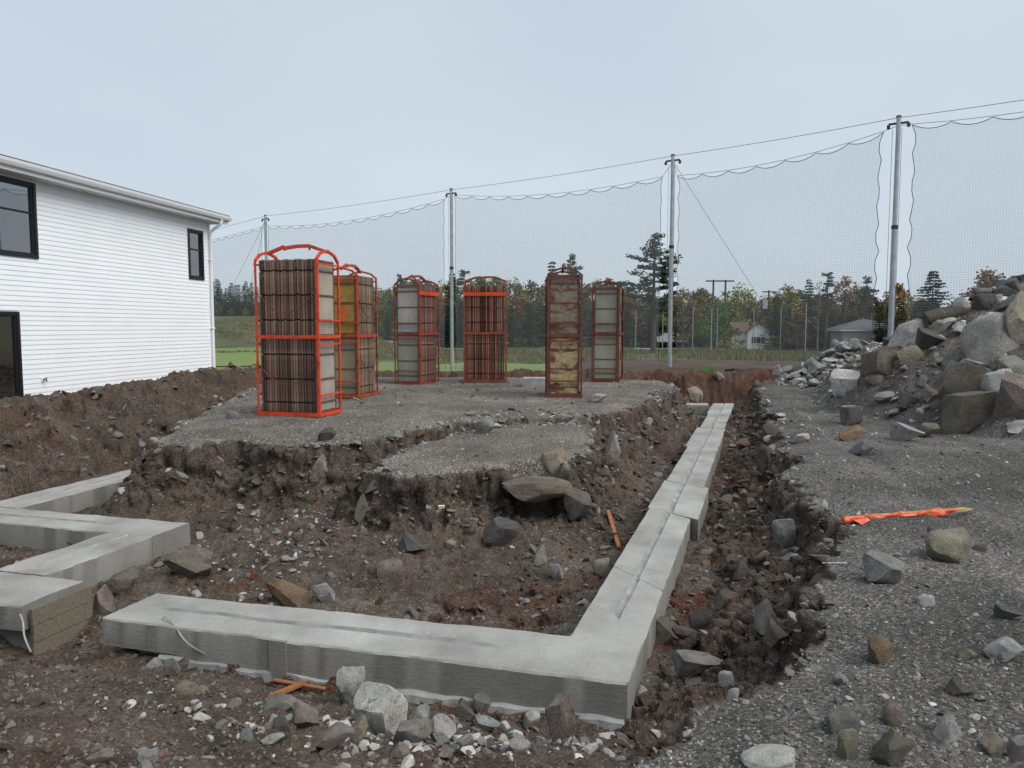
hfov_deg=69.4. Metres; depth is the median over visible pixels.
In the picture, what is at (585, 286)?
leafy tree
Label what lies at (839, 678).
rock
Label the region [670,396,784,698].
trench stones
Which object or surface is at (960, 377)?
boulder
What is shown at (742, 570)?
rock
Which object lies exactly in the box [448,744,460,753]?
rock
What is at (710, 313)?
leafy tree
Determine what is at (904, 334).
rock
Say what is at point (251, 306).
conifer tree
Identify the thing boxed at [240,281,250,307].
conifer tree
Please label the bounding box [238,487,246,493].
rock
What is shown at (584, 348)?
lane
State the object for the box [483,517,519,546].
rock
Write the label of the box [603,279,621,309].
leafy tree
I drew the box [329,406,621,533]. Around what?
embedded rubble
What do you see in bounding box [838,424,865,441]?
rock
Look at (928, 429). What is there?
rock
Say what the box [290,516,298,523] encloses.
rock
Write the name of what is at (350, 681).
boulder
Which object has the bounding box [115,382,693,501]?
embedded rubble
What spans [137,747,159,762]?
rock
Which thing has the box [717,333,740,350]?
bush
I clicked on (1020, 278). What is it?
rock
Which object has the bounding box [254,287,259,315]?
conifer tree
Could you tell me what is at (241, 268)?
guy wire
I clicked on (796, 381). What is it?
rock
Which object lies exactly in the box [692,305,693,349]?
thin post
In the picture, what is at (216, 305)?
leafy tree
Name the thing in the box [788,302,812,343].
leafy tree
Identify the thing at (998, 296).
rock
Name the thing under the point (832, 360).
rock
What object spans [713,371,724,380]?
rock
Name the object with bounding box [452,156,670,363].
sports net
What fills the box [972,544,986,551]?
rock
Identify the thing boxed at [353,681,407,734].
boulder
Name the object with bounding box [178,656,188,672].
rock
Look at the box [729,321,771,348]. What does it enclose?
gabled house
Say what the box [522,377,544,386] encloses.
concrete block
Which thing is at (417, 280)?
leafy tree
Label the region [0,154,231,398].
white house
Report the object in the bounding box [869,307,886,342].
conifer tree
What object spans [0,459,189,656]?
concrete footing
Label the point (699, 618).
rock
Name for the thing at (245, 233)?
sports net
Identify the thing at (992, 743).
rock
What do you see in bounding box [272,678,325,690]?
wood offcut
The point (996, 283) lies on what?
rock
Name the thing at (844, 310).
conifer tree
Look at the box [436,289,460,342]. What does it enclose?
leafy tree
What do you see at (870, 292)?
leafy tree
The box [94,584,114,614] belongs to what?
rock
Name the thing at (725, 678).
rock
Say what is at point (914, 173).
sports net
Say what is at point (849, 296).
leafy tree
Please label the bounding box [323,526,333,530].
rock
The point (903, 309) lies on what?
conifer tree
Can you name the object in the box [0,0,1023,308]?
sky
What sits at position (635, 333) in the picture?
thin post
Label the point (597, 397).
rock
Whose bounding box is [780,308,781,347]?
thin post
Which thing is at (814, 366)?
rock
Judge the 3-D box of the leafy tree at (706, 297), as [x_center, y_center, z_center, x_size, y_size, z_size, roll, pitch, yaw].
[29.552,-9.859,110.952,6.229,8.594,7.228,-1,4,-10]
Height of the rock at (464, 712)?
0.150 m
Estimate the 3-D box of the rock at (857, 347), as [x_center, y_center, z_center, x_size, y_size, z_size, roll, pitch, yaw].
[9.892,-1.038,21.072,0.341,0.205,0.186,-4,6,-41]
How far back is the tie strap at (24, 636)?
5.45 m
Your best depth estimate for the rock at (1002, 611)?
4.13 m
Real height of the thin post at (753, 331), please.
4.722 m
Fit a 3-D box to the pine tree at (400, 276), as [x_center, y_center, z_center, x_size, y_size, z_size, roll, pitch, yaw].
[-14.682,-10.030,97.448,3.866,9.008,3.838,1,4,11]
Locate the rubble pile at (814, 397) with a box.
[807,286,1023,428]
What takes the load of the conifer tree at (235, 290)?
on the field
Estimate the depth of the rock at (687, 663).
4.89 m
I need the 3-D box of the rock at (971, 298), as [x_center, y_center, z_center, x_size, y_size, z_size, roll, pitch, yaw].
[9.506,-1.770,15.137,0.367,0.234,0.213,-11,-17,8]
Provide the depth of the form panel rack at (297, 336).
11.66 m
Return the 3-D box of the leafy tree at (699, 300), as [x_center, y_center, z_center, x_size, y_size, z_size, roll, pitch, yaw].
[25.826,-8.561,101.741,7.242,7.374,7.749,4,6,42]
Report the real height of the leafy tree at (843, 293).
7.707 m
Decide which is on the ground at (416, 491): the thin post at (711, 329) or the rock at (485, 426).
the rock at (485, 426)
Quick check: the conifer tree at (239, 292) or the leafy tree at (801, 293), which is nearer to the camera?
the conifer tree at (239, 292)
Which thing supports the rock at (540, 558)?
on the ground at (416, 491)
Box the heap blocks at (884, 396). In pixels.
[825,288,1006,414]
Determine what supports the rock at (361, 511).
on the ground at (416, 491)
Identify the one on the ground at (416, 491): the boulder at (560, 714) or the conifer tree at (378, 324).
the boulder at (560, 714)
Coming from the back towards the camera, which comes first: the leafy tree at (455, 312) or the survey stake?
the leafy tree at (455, 312)
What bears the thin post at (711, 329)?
on the field
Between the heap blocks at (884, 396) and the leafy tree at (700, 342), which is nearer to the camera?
the heap blocks at (884, 396)
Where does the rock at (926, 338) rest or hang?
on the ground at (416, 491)
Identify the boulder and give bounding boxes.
[162,544,212,577]
[265,578,310,606]
[336,666,365,707]
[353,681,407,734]
[541,447,568,476]
[545,693,575,743]
[830,369,859,396]
[860,345,903,377]
[937,362,990,398]
[941,390,998,434]
[959,312,1018,366]
[981,368,1012,390]
[993,371,1023,418]
[997,355,1023,373]
[1003,290,1023,344]
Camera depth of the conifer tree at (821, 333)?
86.50 m
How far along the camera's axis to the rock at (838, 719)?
2.91 m
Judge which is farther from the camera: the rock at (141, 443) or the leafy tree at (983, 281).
the leafy tree at (983, 281)
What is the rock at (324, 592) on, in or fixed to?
on the ground at (416, 491)
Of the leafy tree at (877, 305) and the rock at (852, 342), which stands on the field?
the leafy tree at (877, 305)
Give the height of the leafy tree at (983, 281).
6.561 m
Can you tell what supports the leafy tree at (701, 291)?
on the field
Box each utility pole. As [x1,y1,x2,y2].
[706,280,733,346]
[762,290,774,325]
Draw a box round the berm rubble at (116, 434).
[0,363,261,480]
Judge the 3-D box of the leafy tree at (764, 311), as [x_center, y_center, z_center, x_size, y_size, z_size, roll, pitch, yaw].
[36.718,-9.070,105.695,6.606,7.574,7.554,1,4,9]
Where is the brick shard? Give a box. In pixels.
[251,568,258,578]
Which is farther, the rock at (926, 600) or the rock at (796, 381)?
the rock at (796, 381)
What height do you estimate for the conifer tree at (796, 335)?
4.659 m
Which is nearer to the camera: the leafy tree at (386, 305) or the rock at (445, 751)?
the rock at (445, 751)
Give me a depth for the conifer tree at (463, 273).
89.00 m
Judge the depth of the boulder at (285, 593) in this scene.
6.40 m
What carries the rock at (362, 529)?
on the ground at (416, 491)
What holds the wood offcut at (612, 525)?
on the ground at (416, 491)
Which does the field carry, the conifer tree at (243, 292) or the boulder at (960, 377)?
the conifer tree at (243, 292)
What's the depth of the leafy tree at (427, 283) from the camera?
104.33 m
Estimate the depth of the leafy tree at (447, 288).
105.63 m
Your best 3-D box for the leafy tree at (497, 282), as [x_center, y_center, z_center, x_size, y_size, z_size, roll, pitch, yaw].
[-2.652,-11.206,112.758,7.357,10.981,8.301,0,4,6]
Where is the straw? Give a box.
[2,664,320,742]
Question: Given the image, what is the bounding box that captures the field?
[214,303,910,371]
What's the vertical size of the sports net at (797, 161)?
9.407 m
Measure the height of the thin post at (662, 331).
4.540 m
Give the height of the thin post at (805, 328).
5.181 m
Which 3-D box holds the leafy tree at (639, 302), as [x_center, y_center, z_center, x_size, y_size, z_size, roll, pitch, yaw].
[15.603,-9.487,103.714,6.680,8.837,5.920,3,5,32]
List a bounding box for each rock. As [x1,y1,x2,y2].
[7,440,23,447]
[85,747,114,762]
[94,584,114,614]
[102,565,138,594]
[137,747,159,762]
[139,438,145,449]
[146,657,162,667]
[162,658,180,676]
[173,680,198,696]
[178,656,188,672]
[186,437,202,454]
[225,410,240,419]
[228,362,235,367]
[236,503,244,509]
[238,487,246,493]
[260,732,284,744]
[263,693,297,710]
[265,714,277,729]
[273,715,289,730]
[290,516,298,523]
[292,533,298,537]
[292,699,319,727]
[301,561,308,566]
[312,453,327,479]
[312,582,334,602]
[312,722,354,750]
[318,427,335,440]
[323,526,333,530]
[336,741,346,748]
[349,715,367,742]
[354,493,367,523]
[360,527,366,532]
[376,438,384,454]
[377,558,405,578]
[393,718,431,742]
[398,531,426,552]
[411,703,429,718]
[430,713,456,742]
[438,744,453,758]
[445,539,456,548]
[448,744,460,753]
[453,733,472,747]
[454,698,474,721]
[473,693,490,714]
[474,714,499,731]
[475,417,493,433]
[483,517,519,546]
[501,476,575,502]
[509,738,530,751]
[510,615,517,621]
[514,734,524,738]
[522,709,539,729]
[533,544,547,565]
[548,564,563,579]
[562,487,589,519]
[589,393,605,402]
[592,557,609,578]
[604,430,620,460]
[635,684,647,696]
[655,616,679,644]
[673,650,721,677]
[686,678,700,686]
[687,386,702,402]
[688,608,714,630]
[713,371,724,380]
[714,590,732,610]
[718,670,733,686]
[726,688,738,699]
[733,555,749,581]
[740,744,795,767]
[754,599,776,635]
[765,616,788,648]
[771,364,780,375]
[771,518,796,545]
[776,369,782,375]
[781,365,792,373]
[784,370,800,379]
[788,373,800,378]
[791,377,807,385]
[792,366,803,373]
[794,433,809,442]
[802,357,817,368]
[807,378,818,384]
[808,359,827,373]
[815,499,827,512]
[822,358,837,362]
[824,349,836,355]
[824,707,859,733]
[832,339,840,346]
[833,671,847,683]
[835,352,847,357]
[836,728,858,759]
[838,345,850,350]
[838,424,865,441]
[840,406,862,425]
[846,356,853,361]
[848,338,863,350]
[849,441,873,455]
[854,344,862,350]
[862,550,905,583]
[865,375,883,385]
[867,635,893,663]
[869,729,912,766]
[881,701,902,726]
[882,337,890,346]
[887,318,928,346]
[890,422,924,440]
[895,345,923,365]
[897,391,918,407]
[904,387,916,393]
[915,327,945,348]
[915,422,939,437]
[916,595,935,606]
[920,306,969,324]
[921,383,937,402]
[924,527,970,563]
[927,319,953,332]
[929,352,942,365]
[933,711,962,743]
[940,351,964,368]
[943,359,954,377]
[946,677,975,695]
[952,296,970,308]
[952,321,966,333]
[956,648,976,659]
[960,359,988,366]
[968,294,974,301]
[971,287,991,295]
[971,293,996,309]
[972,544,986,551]
[981,731,1004,755]
[982,635,1023,661]
[991,279,1004,287]
[993,294,1001,306]
[993,604,1023,618]
[994,284,1016,295]
[996,294,1016,310]
[1004,275,1023,290]
[1006,419,1023,433]
[1006,734,1023,759]
[1012,274,1023,282]
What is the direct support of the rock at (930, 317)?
on the heap blocks at (884, 396)
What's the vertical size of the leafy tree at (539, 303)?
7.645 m
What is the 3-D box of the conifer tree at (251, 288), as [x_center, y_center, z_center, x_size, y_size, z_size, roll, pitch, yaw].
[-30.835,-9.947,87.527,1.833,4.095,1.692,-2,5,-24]
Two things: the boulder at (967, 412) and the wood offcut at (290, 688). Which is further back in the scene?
the boulder at (967, 412)
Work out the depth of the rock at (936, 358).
13.37 m
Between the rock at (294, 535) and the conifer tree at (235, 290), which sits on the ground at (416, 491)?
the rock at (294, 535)
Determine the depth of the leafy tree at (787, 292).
94.95 m
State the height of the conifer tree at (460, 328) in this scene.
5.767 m
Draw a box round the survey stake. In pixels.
[841,507,972,524]
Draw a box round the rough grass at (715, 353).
[214,316,829,363]
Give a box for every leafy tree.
[214,302,221,315]
[373,286,387,327]
[373,287,384,313]
[374,288,396,331]
[377,289,396,331]
[385,278,411,322]
[407,277,420,283]
[420,280,444,322]
[436,278,466,342]
[436,279,461,342]
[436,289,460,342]
[436,308,441,330]
[441,297,462,337]
[454,276,494,330]
[486,276,515,319]
[491,297,510,340]
[498,277,538,345]
[502,286,541,344]
[502,294,526,345]
[514,280,543,342]
[517,300,544,346]
[526,283,545,335]
[529,296,545,333]
[580,278,603,334]
[580,282,594,330]
[580,297,593,346]
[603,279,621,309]
[621,286,645,345]
[621,296,646,342]
[621,312,642,345]
[628,312,650,343]
[636,301,657,344]
[636,313,667,343]
[651,314,673,334]
[656,289,707,346]
[657,295,686,343]
[673,300,698,330]
[675,295,728,346]
[676,316,704,346]
[677,312,693,345]
[687,287,722,346]
[687,290,730,319]
[689,314,715,346]
[696,299,741,347]
[697,298,732,346]
[703,296,723,347]
[705,282,771,338]
[705,310,729,347]
[722,297,748,326]
[738,299,763,325]
[751,295,790,339]
[757,301,798,344]
[761,284,809,344]
[771,292,801,324]
[782,312,810,350]
[788,288,823,316]
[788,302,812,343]
[804,281,829,351]
[807,295,824,319]
[818,276,879,328]
[819,289,871,325]
[838,288,871,313]
[853,285,878,321]
[864,300,883,321]
[875,283,918,324]
[880,288,913,322]
[903,297,929,320]
[953,266,1006,302]
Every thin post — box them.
[635,317,635,350]
[662,315,662,348]
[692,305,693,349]
[711,308,711,350]
[716,307,717,346]
[753,309,754,349]
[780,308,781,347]
[804,303,806,352]
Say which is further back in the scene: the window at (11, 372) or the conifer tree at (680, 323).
the conifer tree at (680, 323)
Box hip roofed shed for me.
[827,319,887,347]
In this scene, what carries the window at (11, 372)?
in the white house at (102, 283)
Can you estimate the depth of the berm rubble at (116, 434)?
12.46 m
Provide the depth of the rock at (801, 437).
10.64 m
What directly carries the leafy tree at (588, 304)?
on the field
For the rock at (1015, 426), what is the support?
on the ground at (416, 491)
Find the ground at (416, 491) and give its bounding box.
[0,287,1023,767]
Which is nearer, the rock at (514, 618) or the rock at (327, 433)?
the rock at (514, 618)
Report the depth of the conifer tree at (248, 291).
93.10 m
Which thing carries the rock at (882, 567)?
on the ground at (416, 491)
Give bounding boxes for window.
[0,175,38,258]
[0,311,23,398]
[187,228,204,279]
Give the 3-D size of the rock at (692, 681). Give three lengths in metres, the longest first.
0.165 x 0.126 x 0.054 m
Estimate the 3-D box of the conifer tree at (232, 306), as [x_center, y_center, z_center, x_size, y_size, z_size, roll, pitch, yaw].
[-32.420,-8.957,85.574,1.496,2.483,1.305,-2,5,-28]
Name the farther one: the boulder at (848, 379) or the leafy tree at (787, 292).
the leafy tree at (787, 292)
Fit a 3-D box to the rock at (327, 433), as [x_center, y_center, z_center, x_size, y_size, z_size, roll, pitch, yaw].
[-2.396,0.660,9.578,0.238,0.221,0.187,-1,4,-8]
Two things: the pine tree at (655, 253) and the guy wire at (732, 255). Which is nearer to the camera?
the guy wire at (732, 255)
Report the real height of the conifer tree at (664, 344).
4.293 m
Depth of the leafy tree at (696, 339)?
99.17 m
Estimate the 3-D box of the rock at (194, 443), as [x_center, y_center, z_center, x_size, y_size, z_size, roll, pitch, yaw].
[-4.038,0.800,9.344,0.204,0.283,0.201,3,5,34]
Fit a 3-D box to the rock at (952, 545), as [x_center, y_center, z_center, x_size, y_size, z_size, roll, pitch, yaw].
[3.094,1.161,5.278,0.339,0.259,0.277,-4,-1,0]
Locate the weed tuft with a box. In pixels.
[694,364,714,372]
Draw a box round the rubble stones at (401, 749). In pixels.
[93,686,660,767]
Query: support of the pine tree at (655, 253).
on the field
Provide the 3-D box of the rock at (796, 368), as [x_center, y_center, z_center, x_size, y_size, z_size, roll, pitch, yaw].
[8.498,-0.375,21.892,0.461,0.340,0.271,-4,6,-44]
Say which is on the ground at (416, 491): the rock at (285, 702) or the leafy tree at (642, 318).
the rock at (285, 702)
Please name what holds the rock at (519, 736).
on the ground at (416, 491)
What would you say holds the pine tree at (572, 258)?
on the field
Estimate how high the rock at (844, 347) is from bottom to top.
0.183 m
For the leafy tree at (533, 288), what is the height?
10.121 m
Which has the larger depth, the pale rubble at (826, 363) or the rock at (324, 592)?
the pale rubble at (826, 363)
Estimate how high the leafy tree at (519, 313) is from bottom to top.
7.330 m
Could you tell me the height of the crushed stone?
1.057 m
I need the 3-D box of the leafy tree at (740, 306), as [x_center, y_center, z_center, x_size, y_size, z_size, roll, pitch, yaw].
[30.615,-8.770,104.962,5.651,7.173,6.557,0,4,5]
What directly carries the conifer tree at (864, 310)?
on the field
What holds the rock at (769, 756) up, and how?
on the ground at (416, 491)
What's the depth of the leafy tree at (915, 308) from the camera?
92.68 m
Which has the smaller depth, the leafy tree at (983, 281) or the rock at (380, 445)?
the rock at (380, 445)
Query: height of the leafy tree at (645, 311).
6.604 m
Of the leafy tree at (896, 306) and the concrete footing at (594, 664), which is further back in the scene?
the leafy tree at (896, 306)
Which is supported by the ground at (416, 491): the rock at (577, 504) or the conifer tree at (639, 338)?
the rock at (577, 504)
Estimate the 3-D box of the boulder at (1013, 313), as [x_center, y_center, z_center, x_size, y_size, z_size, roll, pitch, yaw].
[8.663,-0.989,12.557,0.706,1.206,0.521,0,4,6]
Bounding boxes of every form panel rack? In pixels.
[253,244,341,416]
[334,263,378,397]
[393,275,439,384]
[463,276,506,381]
[545,263,582,396]
[591,278,624,381]
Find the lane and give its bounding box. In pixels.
[390,341,721,348]
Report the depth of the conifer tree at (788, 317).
84.73 m
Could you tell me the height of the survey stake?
0.118 m
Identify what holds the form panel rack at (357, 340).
on the ground at (416, 491)
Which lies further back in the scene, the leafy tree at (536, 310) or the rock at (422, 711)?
the leafy tree at (536, 310)
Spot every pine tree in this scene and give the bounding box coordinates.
[382,274,403,319]
[565,253,591,318]
[615,233,693,353]
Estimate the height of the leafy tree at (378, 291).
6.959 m
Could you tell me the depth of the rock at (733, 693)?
3.27 m
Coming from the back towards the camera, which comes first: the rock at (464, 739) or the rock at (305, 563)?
the rock at (305, 563)
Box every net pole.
[261,215,269,259]
[445,188,456,370]
[665,154,680,366]
[887,115,910,336]
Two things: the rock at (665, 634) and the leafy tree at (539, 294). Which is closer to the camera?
the rock at (665, 634)
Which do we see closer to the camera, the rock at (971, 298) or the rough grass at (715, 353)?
the rock at (971, 298)
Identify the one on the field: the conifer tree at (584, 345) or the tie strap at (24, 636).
the conifer tree at (584, 345)
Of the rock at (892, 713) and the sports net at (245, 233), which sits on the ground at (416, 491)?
the rock at (892, 713)
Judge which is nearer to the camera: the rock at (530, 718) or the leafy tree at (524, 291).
the rock at (530, 718)
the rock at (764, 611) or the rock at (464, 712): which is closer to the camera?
the rock at (464, 712)
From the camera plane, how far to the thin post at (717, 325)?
83.69 m
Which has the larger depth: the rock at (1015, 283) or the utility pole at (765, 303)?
the utility pole at (765, 303)
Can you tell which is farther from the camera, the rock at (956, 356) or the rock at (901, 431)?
the rock at (956, 356)
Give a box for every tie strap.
[19,614,31,651]
[161,616,206,655]
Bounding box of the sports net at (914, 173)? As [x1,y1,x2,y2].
[894,100,1022,327]
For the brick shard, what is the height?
0.130 m
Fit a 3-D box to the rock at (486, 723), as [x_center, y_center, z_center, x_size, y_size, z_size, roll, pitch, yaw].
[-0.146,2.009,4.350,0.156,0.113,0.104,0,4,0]
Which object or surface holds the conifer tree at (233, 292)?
on the field
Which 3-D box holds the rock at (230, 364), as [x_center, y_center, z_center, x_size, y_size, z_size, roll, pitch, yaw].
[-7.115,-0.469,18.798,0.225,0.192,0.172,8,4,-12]
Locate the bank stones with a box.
[491,389,694,617]
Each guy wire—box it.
[214,225,263,321]
[235,228,263,351]
[675,165,790,347]
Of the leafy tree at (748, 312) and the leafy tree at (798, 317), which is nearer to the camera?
the leafy tree at (798, 317)
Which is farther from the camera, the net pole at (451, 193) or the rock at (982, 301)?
the net pole at (451, 193)
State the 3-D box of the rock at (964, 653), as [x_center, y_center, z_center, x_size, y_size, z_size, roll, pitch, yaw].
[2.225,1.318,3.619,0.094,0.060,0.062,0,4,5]
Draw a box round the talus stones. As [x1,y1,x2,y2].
[149,441,432,601]
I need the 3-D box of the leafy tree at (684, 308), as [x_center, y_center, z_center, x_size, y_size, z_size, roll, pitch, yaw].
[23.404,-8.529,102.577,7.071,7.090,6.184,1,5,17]
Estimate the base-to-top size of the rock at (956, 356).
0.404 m
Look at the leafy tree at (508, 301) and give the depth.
96.12 m
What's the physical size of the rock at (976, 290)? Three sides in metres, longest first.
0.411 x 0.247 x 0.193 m
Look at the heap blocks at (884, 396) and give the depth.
13.63 m
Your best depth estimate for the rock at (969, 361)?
12.53 m
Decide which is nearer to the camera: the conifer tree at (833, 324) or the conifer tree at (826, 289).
the conifer tree at (826, 289)
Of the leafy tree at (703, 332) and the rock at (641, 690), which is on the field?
the leafy tree at (703, 332)
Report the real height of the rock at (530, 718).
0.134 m
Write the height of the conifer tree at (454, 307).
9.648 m
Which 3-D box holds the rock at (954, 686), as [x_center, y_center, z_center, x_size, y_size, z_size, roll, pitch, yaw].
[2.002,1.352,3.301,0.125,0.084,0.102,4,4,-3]
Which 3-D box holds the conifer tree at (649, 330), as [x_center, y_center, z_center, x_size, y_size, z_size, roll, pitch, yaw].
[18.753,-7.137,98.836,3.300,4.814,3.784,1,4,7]
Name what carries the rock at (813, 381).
on the ground at (416, 491)
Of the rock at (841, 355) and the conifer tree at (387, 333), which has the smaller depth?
the rock at (841, 355)
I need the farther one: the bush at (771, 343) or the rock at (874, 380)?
the bush at (771, 343)
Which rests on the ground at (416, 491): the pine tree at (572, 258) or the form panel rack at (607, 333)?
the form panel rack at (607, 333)
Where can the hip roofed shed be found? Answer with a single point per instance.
(860, 329)
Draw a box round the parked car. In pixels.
[656,333,687,343]
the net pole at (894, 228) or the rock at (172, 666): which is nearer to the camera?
the rock at (172, 666)
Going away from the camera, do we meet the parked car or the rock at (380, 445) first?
the rock at (380, 445)
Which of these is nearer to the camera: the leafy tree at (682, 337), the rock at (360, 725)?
the rock at (360, 725)
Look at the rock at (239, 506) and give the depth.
8.94 m
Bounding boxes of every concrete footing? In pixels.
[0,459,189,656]
[102,403,733,730]
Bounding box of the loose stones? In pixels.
[0,307,1023,767]
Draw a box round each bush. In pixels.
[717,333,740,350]
[725,331,746,348]
[761,335,783,350]
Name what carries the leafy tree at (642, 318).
on the field
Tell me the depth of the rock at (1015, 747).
2.76 m
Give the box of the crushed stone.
[666,386,765,442]
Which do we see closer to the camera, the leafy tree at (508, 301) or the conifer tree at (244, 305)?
the conifer tree at (244, 305)
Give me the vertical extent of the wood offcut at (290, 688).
0.207 m
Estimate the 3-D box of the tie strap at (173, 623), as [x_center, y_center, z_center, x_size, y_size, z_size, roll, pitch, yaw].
[-2.348,1.866,5.338,0.577,0.299,0.117,1,5,17]
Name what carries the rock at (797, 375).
on the ground at (416, 491)
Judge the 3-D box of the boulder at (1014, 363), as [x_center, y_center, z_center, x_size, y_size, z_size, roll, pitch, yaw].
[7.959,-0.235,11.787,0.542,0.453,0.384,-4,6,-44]
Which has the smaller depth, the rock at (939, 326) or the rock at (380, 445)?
the rock at (380, 445)
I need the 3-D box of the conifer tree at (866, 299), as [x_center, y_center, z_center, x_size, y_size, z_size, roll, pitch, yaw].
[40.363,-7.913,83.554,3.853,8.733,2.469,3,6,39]
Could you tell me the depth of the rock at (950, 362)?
12.78 m
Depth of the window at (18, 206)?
15.17 m
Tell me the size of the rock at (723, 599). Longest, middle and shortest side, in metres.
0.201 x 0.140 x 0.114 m
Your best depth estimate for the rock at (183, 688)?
4.32 m
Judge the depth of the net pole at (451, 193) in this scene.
41.61 m
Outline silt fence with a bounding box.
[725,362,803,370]
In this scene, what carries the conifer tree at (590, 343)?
on the field
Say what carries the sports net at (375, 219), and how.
hanging from the net pole at (451, 193)
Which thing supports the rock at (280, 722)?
on the ground at (416, 491)
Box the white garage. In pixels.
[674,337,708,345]
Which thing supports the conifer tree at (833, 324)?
on the field
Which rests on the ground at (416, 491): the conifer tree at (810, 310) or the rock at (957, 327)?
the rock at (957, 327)
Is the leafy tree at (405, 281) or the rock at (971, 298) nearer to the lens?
the rock at (971, 298)
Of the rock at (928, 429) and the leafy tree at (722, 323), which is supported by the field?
the leafy tree at (722, 323)
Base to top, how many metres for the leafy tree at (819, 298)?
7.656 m
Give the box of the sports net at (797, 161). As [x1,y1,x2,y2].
[672,118,895,363]
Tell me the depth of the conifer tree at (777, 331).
88.96 m
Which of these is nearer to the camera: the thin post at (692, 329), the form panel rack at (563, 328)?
the form panel rack at (563, 328)
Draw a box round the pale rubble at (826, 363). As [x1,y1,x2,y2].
[775,340,882,387]
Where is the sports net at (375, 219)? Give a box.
[266,190,449,368]
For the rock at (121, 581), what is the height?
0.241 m
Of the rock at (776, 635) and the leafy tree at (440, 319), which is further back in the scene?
the leafy tree at (440, 319)
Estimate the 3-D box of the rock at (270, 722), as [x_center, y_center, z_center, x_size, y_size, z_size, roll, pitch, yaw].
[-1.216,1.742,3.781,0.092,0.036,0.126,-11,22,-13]
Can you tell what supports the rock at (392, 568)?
on the ground at (416, 491)
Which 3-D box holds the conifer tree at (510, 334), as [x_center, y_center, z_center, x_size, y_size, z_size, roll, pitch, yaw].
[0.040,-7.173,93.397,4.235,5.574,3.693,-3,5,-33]
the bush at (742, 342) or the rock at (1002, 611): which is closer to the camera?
the rock at (1002, 611)
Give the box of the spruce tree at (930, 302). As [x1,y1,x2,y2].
[896,271,954,327]
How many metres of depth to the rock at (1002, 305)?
13.81 m
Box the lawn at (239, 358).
[215,347,544,371]
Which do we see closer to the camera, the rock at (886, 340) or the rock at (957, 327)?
the rock at (957, 327)
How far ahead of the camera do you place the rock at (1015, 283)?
14.11 m
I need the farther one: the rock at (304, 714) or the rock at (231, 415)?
the rock at (231, 415)
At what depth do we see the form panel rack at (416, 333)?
18.27 m
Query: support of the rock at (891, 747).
on the ground at (416, 491)
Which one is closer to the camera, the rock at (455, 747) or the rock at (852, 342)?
the rock at (455, 747)
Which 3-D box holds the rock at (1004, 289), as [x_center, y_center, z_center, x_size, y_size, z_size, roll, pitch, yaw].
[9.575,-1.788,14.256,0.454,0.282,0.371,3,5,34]
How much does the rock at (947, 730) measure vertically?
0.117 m
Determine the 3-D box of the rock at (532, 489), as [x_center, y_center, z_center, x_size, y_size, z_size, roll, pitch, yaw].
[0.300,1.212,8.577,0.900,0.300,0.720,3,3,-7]
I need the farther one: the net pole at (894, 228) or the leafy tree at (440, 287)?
the leafy tree at (440, 287)
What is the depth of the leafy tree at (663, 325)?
99.05 m
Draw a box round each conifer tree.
[213,281,224,315]
[214,292,223,315]
[222,292,229,315]
[227,283,238,314]
[227,286,233,314]
[227,296,236,315]
[232,285,240,312]
[232,294,243,315]
[235,285,241,304]
[239,285,249,314]
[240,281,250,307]
[242,296,250,315]
[245,290,251,314]
[247,283,259,315]
[247,292,254,315]
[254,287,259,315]
[373,298,383,336]
[379,310,396,340]
[436,304,461,347]
[439,273,461,344]
[444,303,462,347]
[454,269,475,302]
[502,305,523,347]
[510,302,544,347]
[532,261,557,344]
[534,301,545,346]
[579,313,593,347]
[582,302,594,346]
[621,307,640,347]
[633,320,648,347]
[641,316,659,346]
[650,317,667,347]
[672,310,690,346]
[750,313,758,324]
[757,296,792,347]
[776,309,796,349]
[787,311,804,349]
[798,279,823,348]
[806,295,830,348]
[812,272,836,350]
[814,300,833,344]
[821,311,837,347]
[837,296,853,324]
[847,300,862,322]
[850,275,886,318]
[854,294,870,319]
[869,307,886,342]
[875,304,897,342]
[881,302,907,342]
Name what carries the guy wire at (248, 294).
attached to the net pole at (265, 229)
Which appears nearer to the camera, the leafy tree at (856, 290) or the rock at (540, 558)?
the rock at (540, 558)
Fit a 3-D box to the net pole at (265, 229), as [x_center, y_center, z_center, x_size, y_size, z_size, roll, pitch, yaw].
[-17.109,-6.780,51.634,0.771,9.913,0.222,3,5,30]
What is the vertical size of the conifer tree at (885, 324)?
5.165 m
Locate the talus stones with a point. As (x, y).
(197, 592)
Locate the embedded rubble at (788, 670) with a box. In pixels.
[697,388,846,713]
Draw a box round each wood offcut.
[267,680,308,697]
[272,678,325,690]
[606,510,620,548]
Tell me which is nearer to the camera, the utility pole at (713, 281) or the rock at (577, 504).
the rock at (577, 504)
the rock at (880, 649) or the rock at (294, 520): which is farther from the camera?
the rock at (294, 520)
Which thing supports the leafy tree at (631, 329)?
on the field
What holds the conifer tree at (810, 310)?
on the field

